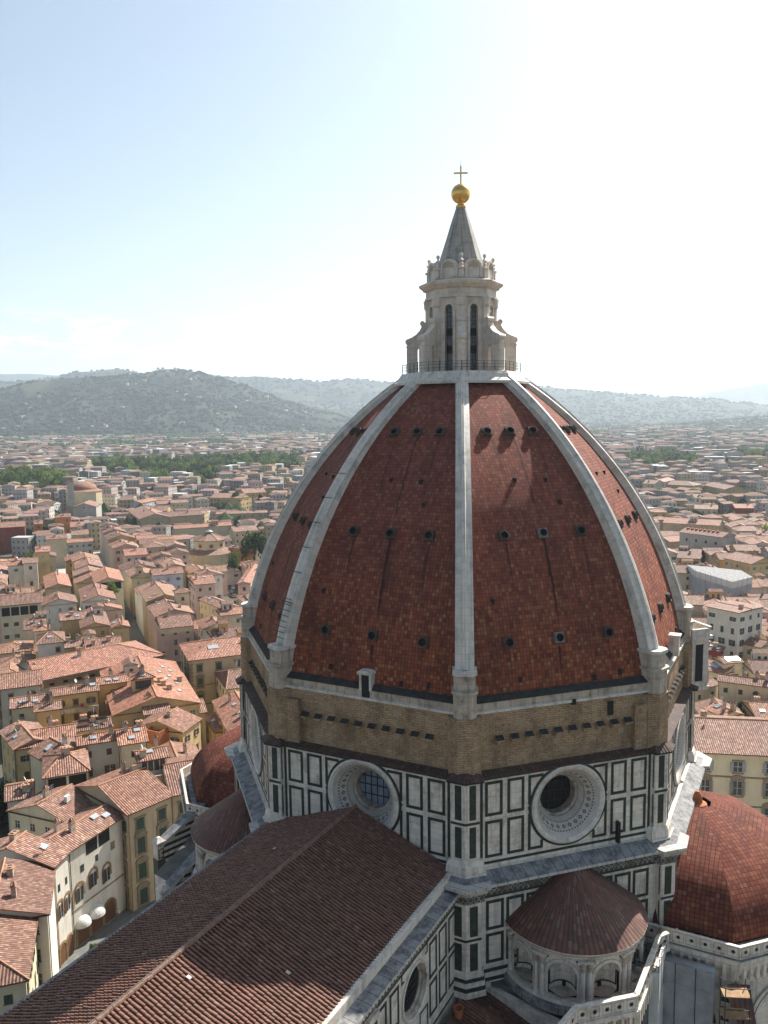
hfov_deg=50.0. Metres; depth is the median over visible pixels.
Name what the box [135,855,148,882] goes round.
window
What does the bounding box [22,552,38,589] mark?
house
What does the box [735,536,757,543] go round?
house
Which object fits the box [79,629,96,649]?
house
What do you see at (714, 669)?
house
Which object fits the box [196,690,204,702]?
window
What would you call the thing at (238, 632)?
house
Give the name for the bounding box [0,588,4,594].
house
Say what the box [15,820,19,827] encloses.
window
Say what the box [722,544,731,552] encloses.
house
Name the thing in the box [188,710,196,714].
window
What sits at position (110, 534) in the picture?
house
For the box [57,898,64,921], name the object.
arched window
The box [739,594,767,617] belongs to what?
house
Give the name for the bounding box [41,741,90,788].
house
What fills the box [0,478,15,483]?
tree
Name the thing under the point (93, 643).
palace
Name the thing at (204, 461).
tree
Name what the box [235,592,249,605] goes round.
house
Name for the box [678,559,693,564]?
house
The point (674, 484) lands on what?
palace
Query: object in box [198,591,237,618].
house
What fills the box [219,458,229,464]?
tree
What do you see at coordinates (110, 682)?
house
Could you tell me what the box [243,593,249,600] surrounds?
house
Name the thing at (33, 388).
hills
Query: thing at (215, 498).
house
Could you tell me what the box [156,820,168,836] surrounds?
window
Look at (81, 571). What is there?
house
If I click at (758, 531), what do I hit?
house
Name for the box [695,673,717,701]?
house
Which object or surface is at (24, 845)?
house
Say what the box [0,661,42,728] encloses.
house
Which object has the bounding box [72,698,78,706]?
window
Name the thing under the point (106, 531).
house
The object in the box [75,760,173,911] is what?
house
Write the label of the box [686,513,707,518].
house
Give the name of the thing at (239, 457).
tree
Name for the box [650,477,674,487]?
house
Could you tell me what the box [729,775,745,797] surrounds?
window
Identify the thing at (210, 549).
octagonal church
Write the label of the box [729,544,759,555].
house
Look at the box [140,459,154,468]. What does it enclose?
tree
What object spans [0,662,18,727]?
house
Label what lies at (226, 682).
palace
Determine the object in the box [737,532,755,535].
house
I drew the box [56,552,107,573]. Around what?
piazza
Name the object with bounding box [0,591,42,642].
house
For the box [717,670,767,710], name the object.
house
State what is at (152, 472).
tree
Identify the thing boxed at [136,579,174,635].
house
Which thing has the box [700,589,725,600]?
house
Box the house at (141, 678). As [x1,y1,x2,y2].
[128,664,155,691]
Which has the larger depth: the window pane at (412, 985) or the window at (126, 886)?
the window at (126, 886)
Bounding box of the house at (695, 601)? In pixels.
[683,590,704,616]
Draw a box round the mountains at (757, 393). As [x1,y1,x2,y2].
[0,374,767,405]
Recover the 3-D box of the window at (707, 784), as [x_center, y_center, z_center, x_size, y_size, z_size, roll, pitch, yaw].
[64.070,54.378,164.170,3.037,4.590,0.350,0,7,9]
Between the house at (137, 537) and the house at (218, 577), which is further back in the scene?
the house at (137, 537)
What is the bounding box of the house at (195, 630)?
[193,619,200,640]
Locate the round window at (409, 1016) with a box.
[402,958,428,1023]
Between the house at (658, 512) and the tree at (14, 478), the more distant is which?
the tree at (14, 478)
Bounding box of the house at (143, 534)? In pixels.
[134,532,152,542]
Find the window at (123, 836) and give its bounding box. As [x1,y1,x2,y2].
[122,834,126,858]
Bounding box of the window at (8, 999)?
[3,994,13,1005]
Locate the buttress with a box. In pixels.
[634,935,666,1023]
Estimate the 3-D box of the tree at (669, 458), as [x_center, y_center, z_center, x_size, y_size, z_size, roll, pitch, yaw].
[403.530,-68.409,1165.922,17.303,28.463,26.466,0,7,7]
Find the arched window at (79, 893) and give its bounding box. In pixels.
[75,880,84,903]
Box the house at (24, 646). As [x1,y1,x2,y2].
[0,634,33,656]
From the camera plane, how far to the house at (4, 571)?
385.95 m
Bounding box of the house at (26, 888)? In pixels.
[0,857,58,984]
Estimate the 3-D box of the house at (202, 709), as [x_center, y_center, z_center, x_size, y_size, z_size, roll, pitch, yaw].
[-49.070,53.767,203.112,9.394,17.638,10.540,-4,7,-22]
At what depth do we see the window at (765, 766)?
161.96 m
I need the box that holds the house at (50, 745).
[26,733,77,793]
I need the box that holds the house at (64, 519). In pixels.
[55,512,70,533]
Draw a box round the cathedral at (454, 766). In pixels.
[0,166,767,1023]
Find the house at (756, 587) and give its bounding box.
[751,579,761,592]
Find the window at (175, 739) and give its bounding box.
[170,737,178,741]
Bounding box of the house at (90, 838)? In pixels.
[40,803,126,949]
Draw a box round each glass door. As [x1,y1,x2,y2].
[148,761,152,770]
[154,760,158,769]
[160,759,164,768]
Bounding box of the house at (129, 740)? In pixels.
[115,719,148,767]
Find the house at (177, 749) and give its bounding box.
[160,740,198,758]
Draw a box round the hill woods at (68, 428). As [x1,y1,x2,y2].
[0,367,767,535]
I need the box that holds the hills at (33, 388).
[0,370,767,435]
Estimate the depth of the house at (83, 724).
181.26 m
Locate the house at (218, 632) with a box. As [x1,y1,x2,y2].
[206,619,240,638]
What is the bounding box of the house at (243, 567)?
[240,559,252,575]
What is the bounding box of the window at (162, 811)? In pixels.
[156,804,167,823]
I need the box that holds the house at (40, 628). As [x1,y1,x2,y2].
[32,619,50,642]
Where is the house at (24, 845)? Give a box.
[0,830,75,967]
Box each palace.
[16,638,165,692]
[64,633,82,652]
[83,633,121,649]
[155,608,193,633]
[179,636,241,728]
[214,660,241,697]
[667,478,702,488]
[694,709,767,816]
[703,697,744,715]
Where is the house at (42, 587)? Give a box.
[35,581,44,596]
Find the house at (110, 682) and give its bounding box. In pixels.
[95,665,128,716]
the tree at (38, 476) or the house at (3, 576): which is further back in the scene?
the tree at (38, 476)
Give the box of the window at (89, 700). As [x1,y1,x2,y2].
[86,696,95,703]
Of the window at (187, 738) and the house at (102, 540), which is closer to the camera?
the window at (187, 738)
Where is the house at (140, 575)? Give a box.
[127,565,150,616]
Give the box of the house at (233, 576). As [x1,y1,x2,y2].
[225,564,241,584]
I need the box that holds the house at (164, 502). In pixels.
[155,500,169,504]
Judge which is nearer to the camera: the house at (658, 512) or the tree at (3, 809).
the tree at (3, 809)
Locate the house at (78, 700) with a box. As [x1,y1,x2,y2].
[50,674,99,724]
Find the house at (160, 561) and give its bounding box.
[156,554,183,567]
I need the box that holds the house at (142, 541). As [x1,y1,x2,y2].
[137,538,158,547]
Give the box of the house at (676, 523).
[663,515,723,530]
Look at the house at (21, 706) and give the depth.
194.22 m
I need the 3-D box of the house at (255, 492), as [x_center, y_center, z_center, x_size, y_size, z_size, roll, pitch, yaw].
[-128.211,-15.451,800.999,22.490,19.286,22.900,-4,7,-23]
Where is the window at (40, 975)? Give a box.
[39,974,42,984]
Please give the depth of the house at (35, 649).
267.23 m
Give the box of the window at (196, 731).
[194,727,198,736]
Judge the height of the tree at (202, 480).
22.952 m
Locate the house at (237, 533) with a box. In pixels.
[229,523,257,552]
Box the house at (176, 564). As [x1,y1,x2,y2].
[160,559,186,587]
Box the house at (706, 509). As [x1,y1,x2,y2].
[694,502,717,514]
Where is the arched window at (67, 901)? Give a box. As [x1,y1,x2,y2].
[64,890,71,913]
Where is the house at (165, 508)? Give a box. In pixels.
[146,503,171,511]
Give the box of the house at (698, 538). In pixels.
[679,527,736,547]
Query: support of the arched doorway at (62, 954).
in the house at (24, 845)
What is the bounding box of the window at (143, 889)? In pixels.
[137,881,150,908]
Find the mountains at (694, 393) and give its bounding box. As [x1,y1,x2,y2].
[569,387,735,397]
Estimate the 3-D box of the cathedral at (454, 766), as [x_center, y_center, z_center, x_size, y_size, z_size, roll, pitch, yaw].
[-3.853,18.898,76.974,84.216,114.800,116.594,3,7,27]
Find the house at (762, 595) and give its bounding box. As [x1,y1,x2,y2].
[742,587,767,598]
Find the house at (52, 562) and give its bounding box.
[35,551,56,572]
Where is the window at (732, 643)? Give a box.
[729,639,734,646]
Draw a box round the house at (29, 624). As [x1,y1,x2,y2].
[23,610,48,642]
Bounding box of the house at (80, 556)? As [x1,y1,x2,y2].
[71,552,99,589]
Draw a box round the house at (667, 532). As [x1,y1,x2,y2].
[660,530,674,535]
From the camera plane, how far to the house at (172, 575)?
355.31 m
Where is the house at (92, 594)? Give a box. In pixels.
[78,581,115,610]
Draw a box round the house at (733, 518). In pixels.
[728,515,745,522]
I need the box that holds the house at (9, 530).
[0,518,25,553]
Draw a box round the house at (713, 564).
[703,562,718,567]
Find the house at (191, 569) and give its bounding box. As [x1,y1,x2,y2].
[186,565,206,588]
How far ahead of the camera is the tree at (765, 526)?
485.75 m
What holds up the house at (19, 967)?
on the cathedral square at (112, 926)
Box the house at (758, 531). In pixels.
[756,529,767,534]
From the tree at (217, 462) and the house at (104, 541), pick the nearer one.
the house at (104, 541)
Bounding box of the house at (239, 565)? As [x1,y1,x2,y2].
[237,560,250,576]
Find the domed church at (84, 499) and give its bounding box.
[65,481,102,517]
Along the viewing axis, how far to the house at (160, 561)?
389.92 m
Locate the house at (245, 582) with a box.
[237,563,257,594]
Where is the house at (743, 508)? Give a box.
[730,501,753,513]
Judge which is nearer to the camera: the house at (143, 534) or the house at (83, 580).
the house at (83, 580)
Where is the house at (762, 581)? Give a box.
[754,575,767,592]
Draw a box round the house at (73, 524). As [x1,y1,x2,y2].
[69,518,85,530]
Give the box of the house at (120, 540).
[109,539,130,567]
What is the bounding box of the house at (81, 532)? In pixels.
[70,525,88,538]
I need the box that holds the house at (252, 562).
[245,560,259,569]
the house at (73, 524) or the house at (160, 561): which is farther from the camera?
the house at (73, 524)
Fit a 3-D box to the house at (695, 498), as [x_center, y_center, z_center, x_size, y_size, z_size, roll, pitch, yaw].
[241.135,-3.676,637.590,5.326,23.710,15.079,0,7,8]
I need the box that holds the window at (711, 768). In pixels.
[704,761,713,772]
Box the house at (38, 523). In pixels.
[34,517,42,530]
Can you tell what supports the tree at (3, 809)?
on the ground
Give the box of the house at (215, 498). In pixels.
[209,492,251,509]
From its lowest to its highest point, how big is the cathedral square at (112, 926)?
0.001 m
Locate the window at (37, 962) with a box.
[36,954,38,973]
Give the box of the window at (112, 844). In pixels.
[110,840,114,849]
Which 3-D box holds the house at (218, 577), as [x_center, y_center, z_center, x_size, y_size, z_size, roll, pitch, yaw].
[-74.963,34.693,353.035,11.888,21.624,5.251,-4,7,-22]
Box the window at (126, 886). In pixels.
[124,884,129,908]
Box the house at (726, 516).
[721,513,742,522]
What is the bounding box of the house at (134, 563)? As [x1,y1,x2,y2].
[122,559,157,602]
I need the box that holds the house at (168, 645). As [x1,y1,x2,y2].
[149,598,194,661]
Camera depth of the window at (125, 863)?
142.97 m
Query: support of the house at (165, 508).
on the ground
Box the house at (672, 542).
[662,534,679,548]
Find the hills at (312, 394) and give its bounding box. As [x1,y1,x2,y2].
[0,369,767,425]
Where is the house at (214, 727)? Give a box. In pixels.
[206,712,222,743]
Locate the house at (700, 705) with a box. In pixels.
[695,694,744,715]
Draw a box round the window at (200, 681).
[196,674,204,688]
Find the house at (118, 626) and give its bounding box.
[109,616,130,642]
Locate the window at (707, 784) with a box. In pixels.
[701,773,712,791]
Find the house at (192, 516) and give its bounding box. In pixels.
[156,509,202,525]
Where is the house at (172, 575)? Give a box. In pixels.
[149,563,183,588]
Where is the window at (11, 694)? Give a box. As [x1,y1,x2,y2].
[7,693,13,700]
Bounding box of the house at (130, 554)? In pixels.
[122,544,147,563]
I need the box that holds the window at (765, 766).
[762,761,767,775]
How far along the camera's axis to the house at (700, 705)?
209.80 m
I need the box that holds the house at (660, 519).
[653,516,664,529]
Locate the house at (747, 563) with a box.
[724,550,767,577]
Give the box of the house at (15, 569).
[7,554,24,586]
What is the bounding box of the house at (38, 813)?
[6,783,94,835]
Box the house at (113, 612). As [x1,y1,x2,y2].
[101,599,122,635]
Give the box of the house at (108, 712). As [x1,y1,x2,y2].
[104,687,130,715]
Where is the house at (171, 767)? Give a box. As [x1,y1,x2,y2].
[162,752,196,822]
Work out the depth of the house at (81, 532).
510.58 m
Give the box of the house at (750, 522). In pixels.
[738,519,762,527]
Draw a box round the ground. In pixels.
[0,549,260,837]
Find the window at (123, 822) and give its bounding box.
[121,818,126,834]
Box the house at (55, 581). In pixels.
[43,569,71,595]
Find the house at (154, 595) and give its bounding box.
[141,586,173,645]
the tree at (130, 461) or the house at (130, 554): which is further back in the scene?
the tree at (130, 461)
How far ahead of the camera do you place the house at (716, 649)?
247.63 m
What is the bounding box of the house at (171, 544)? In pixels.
[164,540,185,551]
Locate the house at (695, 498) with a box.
[690,493,700,503]
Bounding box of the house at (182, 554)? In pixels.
[166,547,189,564]
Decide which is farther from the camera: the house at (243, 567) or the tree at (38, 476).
the tree at (38, 476)
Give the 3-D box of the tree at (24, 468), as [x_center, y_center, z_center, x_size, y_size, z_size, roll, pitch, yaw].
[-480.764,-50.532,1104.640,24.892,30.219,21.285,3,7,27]
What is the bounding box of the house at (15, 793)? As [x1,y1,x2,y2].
[4,777,34,832]
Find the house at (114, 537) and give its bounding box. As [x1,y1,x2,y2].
[106,530,134,567]
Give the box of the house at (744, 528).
[730,525,756,533]
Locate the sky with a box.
[0,0,767,393]
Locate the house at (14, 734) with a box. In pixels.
[0,717,45,783]
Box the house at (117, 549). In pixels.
[111,538,138,569]
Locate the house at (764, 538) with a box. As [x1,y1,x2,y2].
[758,535,767,541]
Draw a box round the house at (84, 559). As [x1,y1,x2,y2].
[73,557,100,564]
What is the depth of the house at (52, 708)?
187.33 m
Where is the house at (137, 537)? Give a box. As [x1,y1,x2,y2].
[135,534,155,543]
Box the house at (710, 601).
[703,597,722,616]
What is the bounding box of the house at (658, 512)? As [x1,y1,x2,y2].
[649,508,667,516]
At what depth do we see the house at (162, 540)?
471.97 m
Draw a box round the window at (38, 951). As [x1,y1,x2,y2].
[37,949,41,962]
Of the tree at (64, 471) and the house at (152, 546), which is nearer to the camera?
the house at (152, 546)
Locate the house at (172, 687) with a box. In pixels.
[99,655,201,748]
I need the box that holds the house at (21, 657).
[0,648,35,665]
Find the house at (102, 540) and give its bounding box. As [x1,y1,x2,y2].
[101,526,112,558]
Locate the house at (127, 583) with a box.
[125,561,150,608]
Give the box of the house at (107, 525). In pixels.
[100,522,120,556]
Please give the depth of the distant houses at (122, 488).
904.55 m
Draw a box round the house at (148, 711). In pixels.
[142,691,169,718]
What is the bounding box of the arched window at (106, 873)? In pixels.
[102,861,111,884]
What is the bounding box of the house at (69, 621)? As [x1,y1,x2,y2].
[59,607,87,639]
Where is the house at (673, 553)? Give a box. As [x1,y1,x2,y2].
[668,548,677,563]
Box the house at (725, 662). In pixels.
[712,655,744,675]
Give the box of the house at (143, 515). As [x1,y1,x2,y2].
[128,506,171,526]
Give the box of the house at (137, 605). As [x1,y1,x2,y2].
[133,579,166,628]
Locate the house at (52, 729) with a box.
[12,715,76,781]
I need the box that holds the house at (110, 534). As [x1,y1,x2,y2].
[104,530,119,565]
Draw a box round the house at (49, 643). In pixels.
[35,624,65,658]
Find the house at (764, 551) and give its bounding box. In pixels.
[760,546,767,557]
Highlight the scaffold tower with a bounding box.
[662,954,750,1023]
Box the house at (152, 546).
[142,541,165,554]
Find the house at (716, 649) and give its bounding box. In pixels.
[708,640,725,657]
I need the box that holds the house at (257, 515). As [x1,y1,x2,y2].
[216,509,267,520]
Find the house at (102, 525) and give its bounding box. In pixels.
[98,518,118,552]
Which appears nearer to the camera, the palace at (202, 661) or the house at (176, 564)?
the palace at (202, 661)
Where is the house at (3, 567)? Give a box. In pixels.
[0,565,8,584]
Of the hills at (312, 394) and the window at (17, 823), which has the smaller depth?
the window at (17, 823)
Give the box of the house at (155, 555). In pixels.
[149,551,171,560]
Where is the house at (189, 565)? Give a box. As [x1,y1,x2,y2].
[186,560,195,587]
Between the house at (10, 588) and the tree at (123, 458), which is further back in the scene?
the tree at (123, 458)
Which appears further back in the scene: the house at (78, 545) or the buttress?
the house at (78, 545)
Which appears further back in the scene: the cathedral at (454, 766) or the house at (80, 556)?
the house at (80, 556)
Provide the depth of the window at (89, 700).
198.00 m
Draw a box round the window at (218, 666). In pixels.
[215,661,222,670]
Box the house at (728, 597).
[724,592,760,603]
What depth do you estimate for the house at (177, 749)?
172.99 m
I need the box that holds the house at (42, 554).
[35,543,50,588]
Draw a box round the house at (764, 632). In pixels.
[761,624,767,639]
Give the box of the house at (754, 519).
[748,517,764,520]
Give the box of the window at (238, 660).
[234,659,240,667]
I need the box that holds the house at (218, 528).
[171,520,232,536]
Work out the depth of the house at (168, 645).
289.72 m
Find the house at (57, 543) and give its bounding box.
[46,533,66,567]
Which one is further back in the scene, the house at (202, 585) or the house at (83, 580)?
the house at (83, 580)
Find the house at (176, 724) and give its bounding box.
[134,706,202,750]
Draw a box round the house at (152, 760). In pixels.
[132,734,169,783]
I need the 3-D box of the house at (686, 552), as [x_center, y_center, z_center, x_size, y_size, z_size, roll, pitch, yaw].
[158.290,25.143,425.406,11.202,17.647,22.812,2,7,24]
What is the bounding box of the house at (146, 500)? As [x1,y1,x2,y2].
[130,495,156,507]
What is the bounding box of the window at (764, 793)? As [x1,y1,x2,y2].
[761,777,767,798]
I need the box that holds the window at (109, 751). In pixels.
[106,748,111,754]
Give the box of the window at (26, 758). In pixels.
[20,755,28,761]
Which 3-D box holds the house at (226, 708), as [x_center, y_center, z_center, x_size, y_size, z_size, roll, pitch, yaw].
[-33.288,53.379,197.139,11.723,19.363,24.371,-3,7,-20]
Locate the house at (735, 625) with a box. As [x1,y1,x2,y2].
[705,600,763,658]
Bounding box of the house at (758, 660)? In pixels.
[742,649,767,677]
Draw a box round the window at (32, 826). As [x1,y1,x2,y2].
[30,824,34,831]
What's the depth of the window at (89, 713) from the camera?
198.29 m
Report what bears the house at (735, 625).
on the ground
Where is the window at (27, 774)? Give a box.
[24,771,29,780]
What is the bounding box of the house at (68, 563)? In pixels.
[64,550,87,585]
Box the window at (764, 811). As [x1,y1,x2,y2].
[761,802,767,816]
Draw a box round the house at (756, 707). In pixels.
[740,696,767,718]
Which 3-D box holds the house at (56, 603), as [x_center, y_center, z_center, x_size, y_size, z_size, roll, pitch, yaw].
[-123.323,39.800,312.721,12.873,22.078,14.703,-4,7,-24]
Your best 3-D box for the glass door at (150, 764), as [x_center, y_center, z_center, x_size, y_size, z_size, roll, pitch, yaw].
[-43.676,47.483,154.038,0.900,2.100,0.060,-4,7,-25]
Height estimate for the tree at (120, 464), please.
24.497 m
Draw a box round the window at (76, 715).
[73,712,79,720]
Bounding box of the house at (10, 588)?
[4,584,31,594]
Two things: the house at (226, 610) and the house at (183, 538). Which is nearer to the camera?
the house at (226, 610)
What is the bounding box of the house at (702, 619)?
[692,617,706,628]
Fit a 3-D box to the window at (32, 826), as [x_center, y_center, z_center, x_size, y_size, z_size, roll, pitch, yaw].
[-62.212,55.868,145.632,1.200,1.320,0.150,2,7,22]
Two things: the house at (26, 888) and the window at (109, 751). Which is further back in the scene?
the window at (109, 751)
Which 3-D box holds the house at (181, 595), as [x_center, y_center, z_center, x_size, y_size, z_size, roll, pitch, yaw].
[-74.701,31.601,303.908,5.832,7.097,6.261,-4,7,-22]
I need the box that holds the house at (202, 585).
[188,569,215,619]
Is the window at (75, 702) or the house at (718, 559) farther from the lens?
the house at (718, 559)
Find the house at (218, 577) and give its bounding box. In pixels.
[193,568,223,598]
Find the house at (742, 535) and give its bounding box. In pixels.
[735,534,755,543]
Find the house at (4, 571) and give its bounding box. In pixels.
[0,569,7,573]
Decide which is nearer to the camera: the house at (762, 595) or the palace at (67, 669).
the palace at (67, 669)
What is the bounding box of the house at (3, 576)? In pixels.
[0,571,7,584]
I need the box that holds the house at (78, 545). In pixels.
[67,535,92,555]
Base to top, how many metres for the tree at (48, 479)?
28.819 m
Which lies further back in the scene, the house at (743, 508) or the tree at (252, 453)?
the tree at (252, 453)
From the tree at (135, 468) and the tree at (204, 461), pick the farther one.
the tree at (204, 461)
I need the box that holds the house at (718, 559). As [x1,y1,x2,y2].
[712,552,731,567]
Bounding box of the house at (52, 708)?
[33,690,62,726]
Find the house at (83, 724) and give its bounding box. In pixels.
[72,707,112,734]
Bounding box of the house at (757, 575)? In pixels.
[753,573,765,578]
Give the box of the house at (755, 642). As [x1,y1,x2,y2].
[742,631,767,659]
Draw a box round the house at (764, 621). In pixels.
[762,618,767,624]
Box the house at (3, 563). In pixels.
[0,561,6,565]
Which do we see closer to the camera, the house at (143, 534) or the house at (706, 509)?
the house at (143, 534)
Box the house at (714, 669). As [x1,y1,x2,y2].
[708,656,744,680]
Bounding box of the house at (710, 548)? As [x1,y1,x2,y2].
[702,547,726,563]
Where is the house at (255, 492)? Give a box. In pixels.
[238,486,265,498]
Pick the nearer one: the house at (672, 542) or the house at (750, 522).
the house at (672, 542)
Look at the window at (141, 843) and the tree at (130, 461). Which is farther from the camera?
the tree at (130, 461)
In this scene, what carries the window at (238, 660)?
in the palace at (202, 661)
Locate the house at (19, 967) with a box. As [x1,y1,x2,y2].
[0,914,39,1013]
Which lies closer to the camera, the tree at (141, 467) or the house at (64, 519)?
the house at (64, 519)
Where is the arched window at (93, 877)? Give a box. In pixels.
[88,866,98,889]
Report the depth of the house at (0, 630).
316.71 m
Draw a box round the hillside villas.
[2,368,761,433]
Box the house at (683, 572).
[674,563,689,591]
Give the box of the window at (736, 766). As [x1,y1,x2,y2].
[730,760,745,774]
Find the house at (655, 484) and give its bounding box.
[642,479,664,489]
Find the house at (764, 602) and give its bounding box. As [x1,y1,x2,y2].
[759,599,767,608]
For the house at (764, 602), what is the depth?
301.04 m
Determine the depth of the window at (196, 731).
185.03 m
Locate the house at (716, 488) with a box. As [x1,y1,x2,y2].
[704,481,745,494]
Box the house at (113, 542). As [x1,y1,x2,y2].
[107,538,134,567]
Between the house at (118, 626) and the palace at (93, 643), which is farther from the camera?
the house at (118, 626)
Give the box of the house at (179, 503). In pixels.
[169,497,188,510]
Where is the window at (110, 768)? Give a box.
[105,764,115,773]
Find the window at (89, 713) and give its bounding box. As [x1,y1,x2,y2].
[87,710,95,718]
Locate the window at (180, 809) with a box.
[177,800,183,815]
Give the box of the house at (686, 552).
[677,544,702,563]
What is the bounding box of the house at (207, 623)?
[196,615,216,639]
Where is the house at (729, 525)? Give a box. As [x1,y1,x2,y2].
[724,521,743,532]
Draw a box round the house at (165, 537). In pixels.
[156,536,173,539]
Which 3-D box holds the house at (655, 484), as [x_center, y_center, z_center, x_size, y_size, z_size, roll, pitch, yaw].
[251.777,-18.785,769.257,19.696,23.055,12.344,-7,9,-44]
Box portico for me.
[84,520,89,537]
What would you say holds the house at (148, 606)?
on the ground
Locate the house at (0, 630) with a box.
[0,613,2,642]
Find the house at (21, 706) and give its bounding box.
[9,684,49,722]
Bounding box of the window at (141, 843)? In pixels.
[134,830,147,857]
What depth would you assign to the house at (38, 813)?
146.19 m
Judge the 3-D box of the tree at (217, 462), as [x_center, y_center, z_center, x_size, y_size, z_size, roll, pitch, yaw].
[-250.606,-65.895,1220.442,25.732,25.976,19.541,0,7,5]
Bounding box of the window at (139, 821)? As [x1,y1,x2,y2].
[134,814,145,833]
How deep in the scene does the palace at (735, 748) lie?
163.72 m
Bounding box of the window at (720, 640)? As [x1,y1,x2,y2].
[718,637,724,643]
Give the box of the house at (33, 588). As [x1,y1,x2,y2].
[16,583,34,591]
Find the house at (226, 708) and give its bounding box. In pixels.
[212,690,240,733]
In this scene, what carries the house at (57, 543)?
on the piazza
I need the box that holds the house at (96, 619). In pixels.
[78,602,109,637]
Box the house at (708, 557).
[704,549,727,564]
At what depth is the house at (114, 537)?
469.11 m
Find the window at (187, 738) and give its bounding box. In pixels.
[185,733,189,742]
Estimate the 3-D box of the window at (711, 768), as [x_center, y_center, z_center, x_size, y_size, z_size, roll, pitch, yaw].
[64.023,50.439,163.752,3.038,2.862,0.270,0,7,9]
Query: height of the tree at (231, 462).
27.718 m
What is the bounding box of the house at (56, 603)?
[42,590,77,630]
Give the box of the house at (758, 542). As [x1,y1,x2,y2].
[743,537,767,546]
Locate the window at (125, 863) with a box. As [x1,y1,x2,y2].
[123,858,128,883]
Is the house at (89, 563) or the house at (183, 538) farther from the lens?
the house at (183, 538)
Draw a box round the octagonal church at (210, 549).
[189,530,232,565]
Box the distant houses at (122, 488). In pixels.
[0,424,767,555]
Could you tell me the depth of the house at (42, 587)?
372.08 m
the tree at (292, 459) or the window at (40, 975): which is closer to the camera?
the window at (40, 975)
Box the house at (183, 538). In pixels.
[170,534,189,550]
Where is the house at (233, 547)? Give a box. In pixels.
[228,542,256,561]
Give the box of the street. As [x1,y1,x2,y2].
[124,599,148,646]
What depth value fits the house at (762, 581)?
336.31 m
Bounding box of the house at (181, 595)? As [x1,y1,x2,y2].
[172,588,190,606]
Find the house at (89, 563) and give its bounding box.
[74,556,103,569]
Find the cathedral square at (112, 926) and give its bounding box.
[59,900,154,970]
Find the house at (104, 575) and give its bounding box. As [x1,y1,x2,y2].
[91,566,124,619]
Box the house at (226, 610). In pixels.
[215,600,242,627]
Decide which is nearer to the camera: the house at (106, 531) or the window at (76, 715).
the window at (76, 715)
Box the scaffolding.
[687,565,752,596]
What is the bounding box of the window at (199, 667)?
[196,663,203,672]
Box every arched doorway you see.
[58,940,68,967]
[66,932,74,956]
[76,925,90,947]
[90,915,104,935]
[104,897,116,925]
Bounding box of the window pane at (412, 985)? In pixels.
[404,967,418,1011]
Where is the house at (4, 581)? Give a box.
[0,579,7,584]
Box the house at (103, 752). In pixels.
[75,721,119,779]
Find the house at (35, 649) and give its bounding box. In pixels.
[33,643,65,658]
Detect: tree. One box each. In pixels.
[0,472,13,481]
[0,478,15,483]
[0,779,10,828]
[2,471,20,482]
[5,464,13,472]
[9,466,21,472]
[20,469,35,479]
[20,478,32,484]
[21,463,30,471]
[23,548,35,556]
[28,472,45,481]
[33,465,46,472]
[39,473,53,484]
[44,465,54,472]
[54,470,69,476]
[95,458,108,465]
[99,457,114,464]
[106,581,118,593]
[110,461,119,472]
[114,461,128,468]
[115,454,127,463]
[124,458,134,466]
[128,457,137,464]
[128,464,139,469]
[136,456,145,464]
[139,465,146,469]
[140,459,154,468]
[142,469,156,476]
[152,454,160,462]
[154,468,169,476]
[157,459,169,467]
[169,466,178,471]
[171,455,180,462]
[174,461,189,468]
[187,465,195,472]
[190,462,197,470]
[195,474,204,483]
[199,457,209,464]
[202,473,213,479]
[205,468,214,476]
[207,459,221,466]
[212,451,221,458]
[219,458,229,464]
[225,459,237,464]
[227,548,240,569]
[231,455,244,462]
[239,530,266,560]
[241,455,253,463]
[246,449,256,457]
[255,449,263,457]
[259,456,269,462]
[269,455,278,461]
[277,459,291,467]
[285,454,295,462]
[636,450,646,457]
[644,458,652,463]
[652,457,662,463]
[663,454,673,461]
[664,450,674,456]
[678,452,689,459]
[685,453,696,460]
[749,449,759,454]
[758,523,767,530]
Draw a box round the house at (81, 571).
[72,565,99,594]
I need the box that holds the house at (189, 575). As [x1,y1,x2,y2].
[186,574,191,599]
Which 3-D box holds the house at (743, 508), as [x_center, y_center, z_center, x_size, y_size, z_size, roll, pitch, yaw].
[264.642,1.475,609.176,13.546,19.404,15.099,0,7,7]
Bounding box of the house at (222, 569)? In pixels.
[205,565,227,595]
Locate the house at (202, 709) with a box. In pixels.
[199,698,207,747]
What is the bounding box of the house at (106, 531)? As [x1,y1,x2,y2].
[101,524,125,560]
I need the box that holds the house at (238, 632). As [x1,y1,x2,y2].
[223,629,241,637]
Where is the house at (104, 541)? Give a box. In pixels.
[103,529,127,562]
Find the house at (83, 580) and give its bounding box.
[73,570,91,610]
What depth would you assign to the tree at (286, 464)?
1205.50 m
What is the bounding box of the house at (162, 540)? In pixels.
[159,539,176,542]
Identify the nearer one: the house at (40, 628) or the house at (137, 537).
the house at (40, 628)
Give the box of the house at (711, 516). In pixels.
[702,514,723,520]
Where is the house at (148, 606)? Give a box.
[145,598,173,647]
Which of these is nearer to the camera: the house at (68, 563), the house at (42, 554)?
the house at (42, 554)
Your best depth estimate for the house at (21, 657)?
245.48 m
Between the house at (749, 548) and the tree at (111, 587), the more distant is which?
the house at (749, 548)

